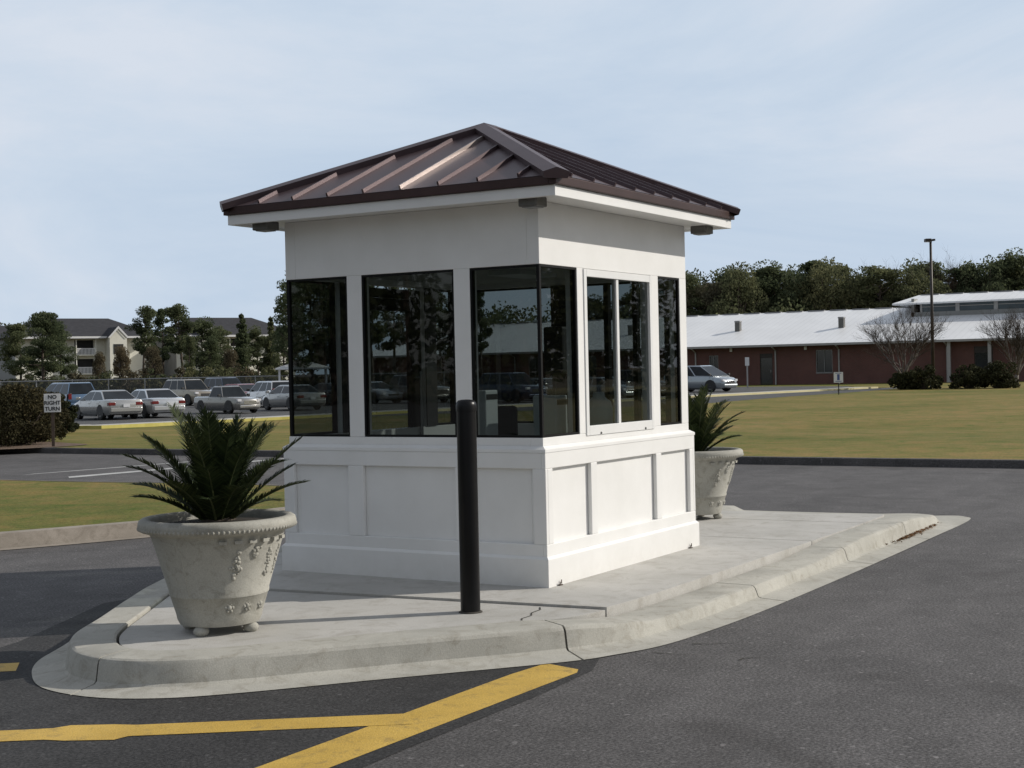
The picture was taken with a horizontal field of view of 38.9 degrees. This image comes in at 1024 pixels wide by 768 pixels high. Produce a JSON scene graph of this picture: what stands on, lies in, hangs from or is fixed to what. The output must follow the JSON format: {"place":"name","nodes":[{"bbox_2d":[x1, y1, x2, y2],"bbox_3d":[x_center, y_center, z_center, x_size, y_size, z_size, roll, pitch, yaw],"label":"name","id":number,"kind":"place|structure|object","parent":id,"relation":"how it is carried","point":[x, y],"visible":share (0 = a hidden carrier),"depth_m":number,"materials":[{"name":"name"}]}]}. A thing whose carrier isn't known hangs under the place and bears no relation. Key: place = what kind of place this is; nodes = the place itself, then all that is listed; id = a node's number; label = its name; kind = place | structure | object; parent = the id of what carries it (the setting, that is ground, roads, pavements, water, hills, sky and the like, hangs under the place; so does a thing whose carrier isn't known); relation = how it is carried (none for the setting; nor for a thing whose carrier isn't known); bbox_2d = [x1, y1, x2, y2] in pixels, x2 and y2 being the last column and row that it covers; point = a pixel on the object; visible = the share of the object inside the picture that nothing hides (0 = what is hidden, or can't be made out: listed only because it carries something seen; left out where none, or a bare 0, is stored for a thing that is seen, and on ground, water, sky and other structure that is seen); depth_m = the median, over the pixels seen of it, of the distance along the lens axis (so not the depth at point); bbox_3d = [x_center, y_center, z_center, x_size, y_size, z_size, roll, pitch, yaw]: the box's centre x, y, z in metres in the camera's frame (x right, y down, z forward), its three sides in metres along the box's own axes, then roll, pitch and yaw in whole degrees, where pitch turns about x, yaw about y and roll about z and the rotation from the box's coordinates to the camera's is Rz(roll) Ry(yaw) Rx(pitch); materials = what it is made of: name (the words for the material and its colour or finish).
{"place":"outdoors","nodes":[
{"label":"outdoors","id":0,"kind":"place"},
{"bbox_2d":[74,386,848,424],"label":"parking lot","id":1,"kind":"structure","parent":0,"point":[262,411],"depth_m":69.72,"materials":[{"name":"grey asphalt"}]},
{"bbox_2d":[45,382,94,407],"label":"parked minivan","id":2,"kind":"object","parent":1,"relation":"on","point":[71,391],"visible":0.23,"depth_m":78.33,"materials":[{"name":"blue paint"}]},
{"bbox_2d":[74,390,142,419],"bbox_3d":[-18.043,0.916,64.501,1.950,1.288,4.617,-2,1,-37],"label":"parked sedan","id":3,"kind":"object","parent":1,"relation":"on","point":[102,404],"visible":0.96,"depth_m":63.17,"materials":[{"name":"silver metal"}]},
{"bbox_2d":[121,389,184,417],"bbox_3d":[-16.461,0.867,66.001,1.950,1.288,4.616,-2,1,-35],"label":"parked sedan","id":4,"kind":"object","parent":1,"relation":"on","point":[155,401],"visible":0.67,"depth_m":64.43,"materials":[{"name":"white paint"}]},
{"bbox_2d":[162,379,210,405],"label":"parked suv","id":5,"kind":"object","parent":1,"relation":"on","point":[188,390],"visible":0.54,"depth_m":91.21,"materials":[{"name":"beige paint"}]},
{"bbox_2d":[204,377,240,389],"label":"parked suv","id":6,"kind":"object","parent":1,"relation":"on","point":[211,382],"visible":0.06,"depth_m":103.66,"materials":[{"name":"blue paint"}]},
{"bbox_2d":[194,386,260,413],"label":"parked pickup","id":7,"kind":"object","parent":1,"relation":"on","point":[229,399],"visible":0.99,"depth_m":69.78,"materials":[{"name":"grey paint"}]},
{"bbox_2d":[246,381,288,404],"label":"parked hatchback","id":8,"kind":"object","parent":1,"relation":"on","point":[258,389],"visible":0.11,"depth_m":81.00,"materials":[{"name":"white paint"}]},
{"bbox_2d":[261,385,288,409],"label":"parked sedan","id":9,"kind":"object","parent":1,"relation":"on","point":[277,396],"visible":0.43,"depth_m":73.67,"materials":[{"name":"silver metal"}]},
{"bbox_2d":[687,365,737,391],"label":"parked minivan","id":10,"kind":"object","parent":1,"relation":"on","point":[709,376],"visible":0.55,"depth_m":99.78,"materials":[{"name":"silver metal"}]},
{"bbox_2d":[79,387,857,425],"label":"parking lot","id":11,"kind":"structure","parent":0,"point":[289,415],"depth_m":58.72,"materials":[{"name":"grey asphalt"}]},
{"bbox_2d":[0,452,1023,767],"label":"road","id":12,"kind":"structure","parent":0,"point":[910,656],"depth_m":8.45,"materials":[{"name":"grey asphalt"}]},
{"bbox_2d":[0,479,284,549],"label":"median curb","id":13,"kind":"structure","parent":12,"relation":"on","point":[34,538],"depth_m":15.15,"materials":[{"name":"concrete"}]},
{"bbox_2d":[0,480,284,531],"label":"median lawn","id":14,"kind":"structure","parent":13,"relation":"on","point":[26,505],"depth_m":18.04,"materials":[{"name":"green plant"}]},
{"bbox_2d":[0,599,599,767],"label":"asphalt patch","id":15,"kind":"object","parent":12,"relation":"on","point":[27,701],"visible":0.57,"depth_m":7.35,"materials":[{"name":"black asphalt"}]},
{"bbox_2d":[0,713,411,740],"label":"road marking","id":16,"kind":"object","parent":15,"relation":"on","point":[93,732],"visible":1,"depth_m":7.04,"materials":[{"name":"yellow paint"}]},
{"bbox_2d":[256,664,577,767],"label":"road marking","id":17,"kind":"object","parent":15,"relation":"on","point":[343,748],"visible":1,"depth_m":7.10,"materials":[{"name":"yellow paint"}]},
{"bbox_2d":[119,511,883,649],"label":"island slab","id":18,"kind":"structure","parent":12,"relation":"on","point":[299,605],"depth_m":10.05,"materials":[{"name":"concrete"}]},
{"bbox_2d":[137,509,296,636],"bbox_3d":[-1.802,1.164,8.915,0.971,0.709,0.968,-1,1,17],"label":"planter","id":19,"kind":"object","parent":18,"relation":"on","point":[216,574],"visible":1,"depth_m":8.64,"materials":[{"name":"stone"}]},
{"bbox_2d":[118,402,309,520],"bbox_3d":[-1.812,0.544,8.905,1.228,0.888,1.157,-1,1,11],"label":"sago palm","id":20,"kind":"object","parent":19,"relation":"in","point":[217,484],"visible":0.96,"depth_m":8.74,"materials":[{"name":"green plant"}]},
{"bbox_2d":[456,399,482,613],"bbox_3d":[-0.281,0.812,9.358,0.156,1.425,0.156,-1,1,31],"label":"bollard","id":21,"kind":"object","parent":18,"relation":"on","point":[466,409],"visible":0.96,"depth_m":9.30,"materials":[{"name":"black metal"}]},
{"bbox_2d":[220,123,740,587],"bbox_3d":[-0.144,-0.343,11.934,3.137,3.588,3.326,-1,1,31],"label":"guard booth","id":22,"kind":"object","parent":18,"relation":"on","point":[526,294],"visible":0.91,"depth_m":10.94,"materials":[{"name":"paint"}]},
{"bbox_2d":[289,276,349,436],"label":"window","id":23,"kind":"structure","parent":22,"relation":"in","point":[319,319],"depth_m":11.32,"materials":[{"name":"black glass"}]},
{"bbox_2d":[361,269,456,436],"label":"window","id":24,"kind":"structure","parent":22,"relation":"in","point":[408,317],"depth_m":10.88,"materials":[{"name":"black glass"}]},
{"bbox_2d":[470,264,539,437],"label":"window","id":25,"kind":"structure","parent":22,"relation":"in","point":[503,299],"depth_m":10.45,"materials":[{"name":"black glass"}]},
{"bbox_2d":[541,264,578,437],"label":"window","id":26,"kind":"structure","parent":22,"relation":"in","point":[558,283],"depth_m":10.55,"materials":[{"name":"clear glass"}]},
{"bbox_2d":[583,269,654,435],"bbox_3d":[0.827,-0.248,11.358,0.080,1.249,1.180,-1,1,31],"label":"service window","id":27,"kind":"structure","parent":22,"relation":"in","point":[619,370],"depth_m":11.32,"materials":[{"name":"white metal"}]},
{"bbox_2d":[658,276,680,425],"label":"window","id":28,"kind":"structure","parent":22,"relation":"in","point":[668,288],"depth_m":12.18,"materials":[{"name":"black glass"}]},
{"bbox_2d":[694,447,743,519],"bbox_3d":[1.866,1.014,14.698,0.971,0.709,0.968,-1,1,16],"label":"planter","id":29,"kind":"object","parent":18,"relation":"on","point":[714,467],"visible":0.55,"depth_m":14.40,"materials":[{"name":"stone"}]},
{"bbox_2d":[688,385,744,451],"bbox_3d":[1.854,0.423,14.697,0.972,0.862,1.032,-2,1,-29],"label":"sago palm","id":30,"kind":"object","parent":29,"relation":"in","point":[701,424],"visible":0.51,"depth_m":14.54,"materials":[{"name":"green plant"}]},
{"bbox_2d":[32,505,970,698],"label":"island curb","id":31,"kind":"structure","parent":12,"relation":"on","point":[94,659],"depth_m":8.54,"materials":[{"name":"concrete"}]},
{"bbox_2d":[0,447,1023,467],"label":"road curb","id":32,"kind":"structure","parent":12,"relation":"on","point":[930,462],"depth_m":24.40,"materials":[{"name":"concrete"}]},
{"bbox_2d":[0,0,1023,331],"label":"sky","id":33,"kind":"structure","parent":0,"point":[857,133],"materials":[{"name":"blue"}]},
{"bbox_2d":[45,386,1023,459],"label":"lawn","id":34,"kind":"structure","parent":0,"point":[964,423],"depth_m":41.19,"materials":[{"name":"green plant"}]},
{"bbox_2d":[0,441,86,448],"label":"mulch bed","id":35,"kind":"object","parent":34,"relation":"on","point":[38,444],"visible":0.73,"depth_m":35.13,"materials":[{"name":"brown soil"}]},
{"bbox_2d":[0,385,36,446],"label":"shrub","id":36,"kind":"object","parent":35,"relation":"on","point":[15,429],"visible":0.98,"depth_m":34.97,"materials":[{"name":"green plant"}]},
{"bbox_2d":[0,382,62,444],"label":"shrub","id":37,"kind":"object","parent":35,"relation":"on","point":[42,428],"visible":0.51,"depth_m":35.80,"materials":[{"name":"green plant"}]},
{"bbox_2d":[29,387,72,441],"bbox_3d":[-12.495,0.825,38.007,1.882,1.528,1.764,-1,1,-3],"label":"shrub","id":38,"kind":"object","parent":35,"relation":"on","point":[65,417],"visible":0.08,"depth_m":37.84,"materials":[{"name":"green plant"}]},
{"bbox_2d":[44,394,60,445],"bbox_3d":[-10.935,0.902,34.523,0.380,1.340,0.065,-1,1,-15],"label":"road sign","id":39,"kind":"object","parent":35,"relation":"on","point":[52,403],"visible":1,"depth_m":34.50,"materials":[{"name":"white metal"}]},
{"bbox_2d":[61,394,79,432],"bbox_3d":[-14.284,0.958,46.003,1.084,1.351,1.149,-1,1,31],"label":"shrub","id":40,"kind":"object","parent":34,"relation":"on","point":[72,427],"visible":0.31,"depth_m":45.84,"materials":[{"name":"green plant"}]},
{"bbox_2d":[887,372,917,389],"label":"shrub","id":41,"kind":"object","parent":34,"relation":"on","point":[899,380],"visible":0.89,"depth_m":93.05,"materials":[{"name":"green plant"}]},
{"bbox_2d":[852,302,956,373],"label":"bare tree","id":42,"kind":"object","parent":34,"relation":"on","point":[914,335],"visible":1,"depth_m":96.71,"materials":[{"name":"grey plant"}]},
{"bbox_2d":[906,364,943,389],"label":"shrub","id":43,"kind":"object","parent":34,"relation":"on","point":[923,379],"visible":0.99,"depth_m":92.11,"materials":[{"name":"green plant"}]},
{"bbox_2d":[924,238,934,386],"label":"lamp post","id":44,"kind":"object","parent":34,"relation":"on","point":[929,240],"visible":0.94,"depth_m":99.87,"materials":[{"name":"brown metal"}]},
{"bbox_2d":[948,364,987,388],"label":"shrub","id":45,"kind":"object","parent":34,"relation":"on","point":[967,378],"visible":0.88,"depth_m":91.67,"materials":[{"name":"green plant"}]},
{"bbox_2d":[974,299,1023,382],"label":"bare tree","id":46,"kind":"object","parent":34,"relation":"on","point":[1018,334],"visible":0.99,"depth_m":94.89,"materials":[{"name":"grey plant"}]},
{"bbox_2d":[978,360,1019,387],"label":"shrub","id":47,"kind":"object","parent":34,"relation":"on","point":[993,375],"visible":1,"depth_m":90.39,"materials":[{"name":"green plant"}]},
{"bbox_2d":[692,387,896,402],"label":"driveway","id":48,"kind":"structure","parent":0,"point":[735,398],"depth_m":84.33,"materials":[{"name":"concrete"}]},
{"bbox_2d":[737,381,1023,387],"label":"grass verge","id":49,"kind":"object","parent":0,"point":[886,385],"depth_m":118.95,"materials":[{"name":"green plant"}]},
{"bbox_3d":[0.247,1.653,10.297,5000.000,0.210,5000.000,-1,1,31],"label":"ground","id":50,"kind":"structure","parent":0,"visible":0},
{"bbox_2d":[0,322,40,384],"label":"evergreen tree","id":51,"kind":"object","parent":50,"relation":"on","point":[17,335],"visible":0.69,"depth_m":149.23,"materials":[{"name":"green plant"}]},
{"bbox_2d":[3,311,70,384],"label":"evergreen tree","id":52,"kind":"object","parent":50,"relation":"on","point":[42,323],"visible":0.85,"depth_m":139.17,"materials":[{"name":"green plant"}]},
{"bbox_2d":[45,323,79,379],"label":"evergreen tree","id":53,"kind":"object","parent":50,"relation":"on","point":[68,368],"visible":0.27,"depth_m":145.83,"materials":[{"name":"green plant"}]},
{"bbox_2d":[0,318,159,387],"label":"apartment building","id":54,"kind":"structure","parent":50,"relation":"on","point":[89,338],"depth_m":236.53,"materials":[{"name":"beige"}]},
{"bbox_2d":[92,351,107,386],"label":"leafy tree","id":55,"kind":"object","parent":50,"relation":"on","point":[98,366],"visible":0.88,"depth_m":149.71,"materials":[{"name":"green plant"}]},
{"bbox_2d":[112,346,130,377],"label":"leafy tree","id":56,"kind":"object","parent":50,"relation":"on","point":[122,357],"visible":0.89,"depth_m":154.60,"materials":[{"name":"brown plant"}]},
{"bbox_2d":[113,368,143,392],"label":"shrub","id":57,"kind":"object","parent":50,"relation":"on","point":[130,374],"visible":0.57,"depth_m":120.75,"materials":[{"name":"green plant"}]},
{"bbox_2d":[124,305,158,370],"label":"pine tree","id":58,"kind":"object","parent":50,"relation":"on","point":[147,315],"visible":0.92,"depth_m":134.57,"materials":[{"name":"green plant"}]},
{"bbox_2d":[0,374,288,394],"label":"scrub","id":59,"kind":"object","parent":50,"relation":"on","point":[242,380],"visible":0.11,"depth_m":120.31,"materials":[{"name":"green plant"}]},
{"bbox_2d":[0,375,288,389],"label":"chain link fence","id":60,"kind":"object","parent":50,"relation":"on","point":[72,380],"visible":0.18,"depth_m":114.95,"materials":[{"name":"metal"}]},
{"bbox_2d":[138,345,163,377],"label":"leafy tree","id":61,"kind":"object","parent":50,"relation":"on","point":[152,357],"visible":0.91,"depth_m":125.76,"materials":[{"name":"green plant"}]},
{"bbox_2d":[150,308,174,372],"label":"pine tree","id":62,"kind":"object","parent":50,"relation":"on","point":[159,322],"visible":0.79,"depth_m":137.68,"materials":[{"name":"green plant"}]},
{"bbox_2d":[162,303,202,375],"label":"pine tree","id":63,"kind":"object","parent":50,"relation":"on","point":[174,313],"visible":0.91,"depth_m":131.36,"materials":[{"name":"green plant"}]},
{"bbox_2d":[78,416,289,428],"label":"painted curb","id":64,"kind":"structure","parent":50,"relation":"on","point":[160,424],"depth_m":53.09,"materials":[{"name":"yellow paint"}]},
{"bbox_2d":[181,335,198,376],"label":"evergreen tree","id":65,"kind":"object","parent":50,"relation":"on","point":[188,346],"visible":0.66,"depth_m":126.93,"materials":[{"name":"green plant"}]},
{"bbox_2d":[183,366,216,378],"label":"shrub","id":66,"kind":"object","parent":50,"relation":"on","point":[205,373],"visible":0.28,"depth_m":124.10,"materials":[{"name":"green plant"}]},
{"bbox_2d":[176,316,225,376],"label":"pine tree","id":67,"kind":"object","parent":50,"relation":"on","point":[204,331],"visible":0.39,"depth_m":139.49,"materials":[{"name":"green plant"}]},
{"bbox_2d":[195,335,223,374],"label":"pine tree","id":68,"kind":"object","parent":50,"relation":"on","point":[211,346],"visible":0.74,"depth_m":128.64,"materials":[{"name":"green plant"}]},
{"bbox_2d":[153,318,287,383],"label":"apartment building","id":69,"kind":"structure","parent":50,"relation":"on","point":[172,363],"depth_m":247.41,"materials":[{"name":"beige"}]},
{"bbox_2d":[209,325,233,365],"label":"pine tree","id":70,"kind":"object","parent":50,"relation":"on","point":[224,347],"visible":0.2,"depth_m":141.74,"materials":[{"name":"green plant"}]},
{"bbox_2d":[209,364,239,378],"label":"shrub","id":71,"kind":"object","parent":50,"relation":"on","point":[220,369],"visible":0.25,"depth_m":121.54,"materials":[{"name":"green plant"}]},
{"bbox_2d":[222,349,240,375],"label":"leafy tree","id":72,"kind":"object","parent":50,"relation":"on","point":[231,356],"visible":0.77,"depth_m":125.63,"materials":[{"name":"brown plant"}]},
{"bbox_2d":[233,314,255,375],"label":"conifer tree","id":73,"kind":"object","parent":50,"relation":"on","point":[242,338],"visible":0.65,"depth_m":135.60,"materials":[{"name":"green plant"}]},
{"bbox_2d":[245,325,266,375],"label":"pine tree","id":74,"kind":"object","parent":50,"relation":"on","point":[257,345],"visible":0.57,"depth_m":139.34,"materials":[{"name":"green plant"}]},
{"bbox_2d":[251,366,284,381],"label":"shrub","id":75,"kind":"object","parent":50,"relation":"on","point":[269,378],"visible":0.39,"depth_m":121.87,"materials":[{"name":"green plant"}]},
{"bbox_2d":[259,316,282,375],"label":"conifer tree","id":76,"kind":"object","parent":50,"relation":"on","point":[267,354],"visible":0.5,"depth_m":137.72,"materials":[{"name":"green plant"}]},
{"bbox_2d":[270,279,287,356],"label":"pine tree","id":77,"kind":"object","parent":50,"relation":"on","point":[280,309],"visible":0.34,"depth_m":111.65,"materials":[{"name":"green plant"}]},
{"bbox_2d":[270,324,288,376],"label":"pine tree","id":78,"kind":"object","parent":50,"relation":"on","point":[278,359],"visible":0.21,"depth_m":133.41,"materials":[{"name":"green plant"}]},
{"bbox_2d":[685,272,710,315],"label":"pine tree","id":79,"kind":"object","parent":50,"relation":"on","point":[692,280],"visible":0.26,"depth_m":165.57,"materials":[{"name":"green plant"}]},
{"bbox_2d":[685,268,721,308],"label":"leafy tree","id":80,"kind":"object","parent":50,"relation":"on","point":[706,280],"visible":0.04,"depth_m":173.48,"materials":[{"name":"green plant"}]},
{"bbox_2d":[686,282,742,315],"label":"leafy tree","id":81,"kind":"object","parent":50,"relation":"on","point":[708,296],"visible":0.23,"depth_m":165.13,"materials":[{"name":"green plant"}]},
{"bbox_2d":[707,261,776,314],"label":"leafy tree","id":82,"kind":"object","parent":50,"relation":"on","point":[739,283],"visible":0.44,"depth_m":163.08,"materials":[{"name":"green plant"}]},
{"bbox_2d":[748,259,809,312],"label":"pine tree","id":83,"kind":"object","parent":50,"relation":"on","point":[767,275],"visible":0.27,"depth_m":167.53,"materials":[{"name":"green plant"}]},
{"bbox_2d":[691,387,877,397],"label":"painted curb","id":84,"kind":"structure","parent":50,"relation":"on","point":[787,391],"depth_m":90.39,"materials":[{"name":"white concrete"}]},
{"bbox_2d":[764,264,829,311],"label":"leafy tree","id":85,"kind":"object","parent":50,"relation":"on","point":[792,294],"visible":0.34,"depth_m":164.99,"materials":[{"name":"green plant"}]},
{"bbox_2d":[794,259,819,278],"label":"pine tree","id":86,"kind":"object","parent":50,"relation":"on","point":[807,265],"visible":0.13,"depth_m":171.88,"materials":[{"name":"green plant"}]},
{"bbox_2d":[784,256,859,310],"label":"leafy tree","id":87,"kind":"object","parent":50,"relation":"on","point":[827,292],"visible":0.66,"depth_m":163.05,"materials":[{"name":"green plant"}]},
{"bbox_2d":[805,262,854,279],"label":"pine tree","id":88,"kind":"object","parent":50,"relation":"on","point":[844,270],"visible":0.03,"depth_m":170.09,"materials":[{"name":"green plant"}]},
{"bbox_2d":[829,264,871,309],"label":"leafy tree","id":89,"kind":"object","parent":50,"relation":"on","point":[851,284],"visible":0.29,"depth_m":164.11,"materials":[{"name":"green plant"}]},
{"bbox_2d":[686,290,1023,384],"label":"school building","id":90,"kind":"structure","parent":50,"relation":"on","point":[801,347],"depth_m":128.84,"materials":[{"name":"red brick"}]},
{"bbox_2d":[760,353,772,384],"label":"door","id":91,"kind":"structure","parent":90,"relation":"in","point":[766,360],"depth_m":129.70,"materials":[{"name":"grey metal"}]},
{"bbox_2d":[816,350,832,373],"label":"window","id":92,"kind":"structure","parent":90,"relation":"in","point":[824,363],"depth_m":126.94,"materials":[{"name":"grey glass"}]},
{"bbox_2d":[920,303,957,311],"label":"clerestory window","id":93,"kind":"structure","parent":90,"relation":"in","point":[944,306],"depth_m":130.24,"materials":[{"name":"grey glass"}]},
{"bbox_2d":[957,301,995,310],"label":"clerestory window","id":94,"kind":"structure","parent":90,"relation":"in","point":[992,304],"depth_m":128.62,"materials":[{"name":"grey glass"}]},
{"bbox_2d":[974,346,992,368],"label":"window","id":95,"kind":"structure","parent":90,"relation":"in","point":[980,352],"depth_m":120.04,"materials":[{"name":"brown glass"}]},
{"bbox_2d":[996,300,1023,308],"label":"clerestory window","id":96,"kind":"structure","parent":90,"relation":"in","point":[999,304],"depth_m":127.16,"materials":[{"name":"grey glass"}]},
{"bbox_2d":[696,289,1018,314],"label":"undergrowth","id":97,"kind":"object","parent":50,"relation":"on","point":[783,307],"visible":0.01,"depth_m":161.07,"materials":[{"name":"green plant"}]},
{"bbox_2d":[855,265,908,308],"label":"pine tree","id":98,"kind":"object","parent":50,"relation":"on","point":[875,275],"visible":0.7,"depth_m":162.42,"materials":[{"name":"green plant"}]},
{"bbox_2d":[880,257,952,307],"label":"leafy tree","id":99,"kind":"object","parent":50,"relation":"on","point":[915,284],"visible":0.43,"depth_m":161.26,"materials":[{"name":"green plant"}]},
{"bbox_2d":[905,261,951,290],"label":"pine tree","id":100,"kind":"object","parent":50,"relation":"on","point":[938,265],"visible":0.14,"depth_m":169.97,"materials":[{"name":"green plant"}]},
{"bbox_2d":[900,246,990,292],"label":"tree","id":101,"kind":"object","parent":50,"relation":"on","point":[950,283],"visible":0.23,"depth_m":166.32,"materials":[{"name":"plant"}]},
{"bbox_2d":[946,263,1011,292],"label":"pine tree","id":102,"kind":"object","parent":50,"relation":"on","point":[956,274],"visible":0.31,"depth_m":164.97,"materials":[{"name":"green plant"}]},
{"bbox_2d":[951,254,1009,292],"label":"leafy tree","id":103,"kind":"object","parent":50,"relation":"on","point":[976,275],"visible":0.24,"depth_m":163.03,"materials":[{"name":"green plant"}]},
{"bbox_2d":[980,246,1023,291],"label":"pine tree","id":104,"kind":"object","parent":50,"relation":"on","point":[1015,261],"visible":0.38,"depth_m":164.05,"materials":[{"name":"green plant"}]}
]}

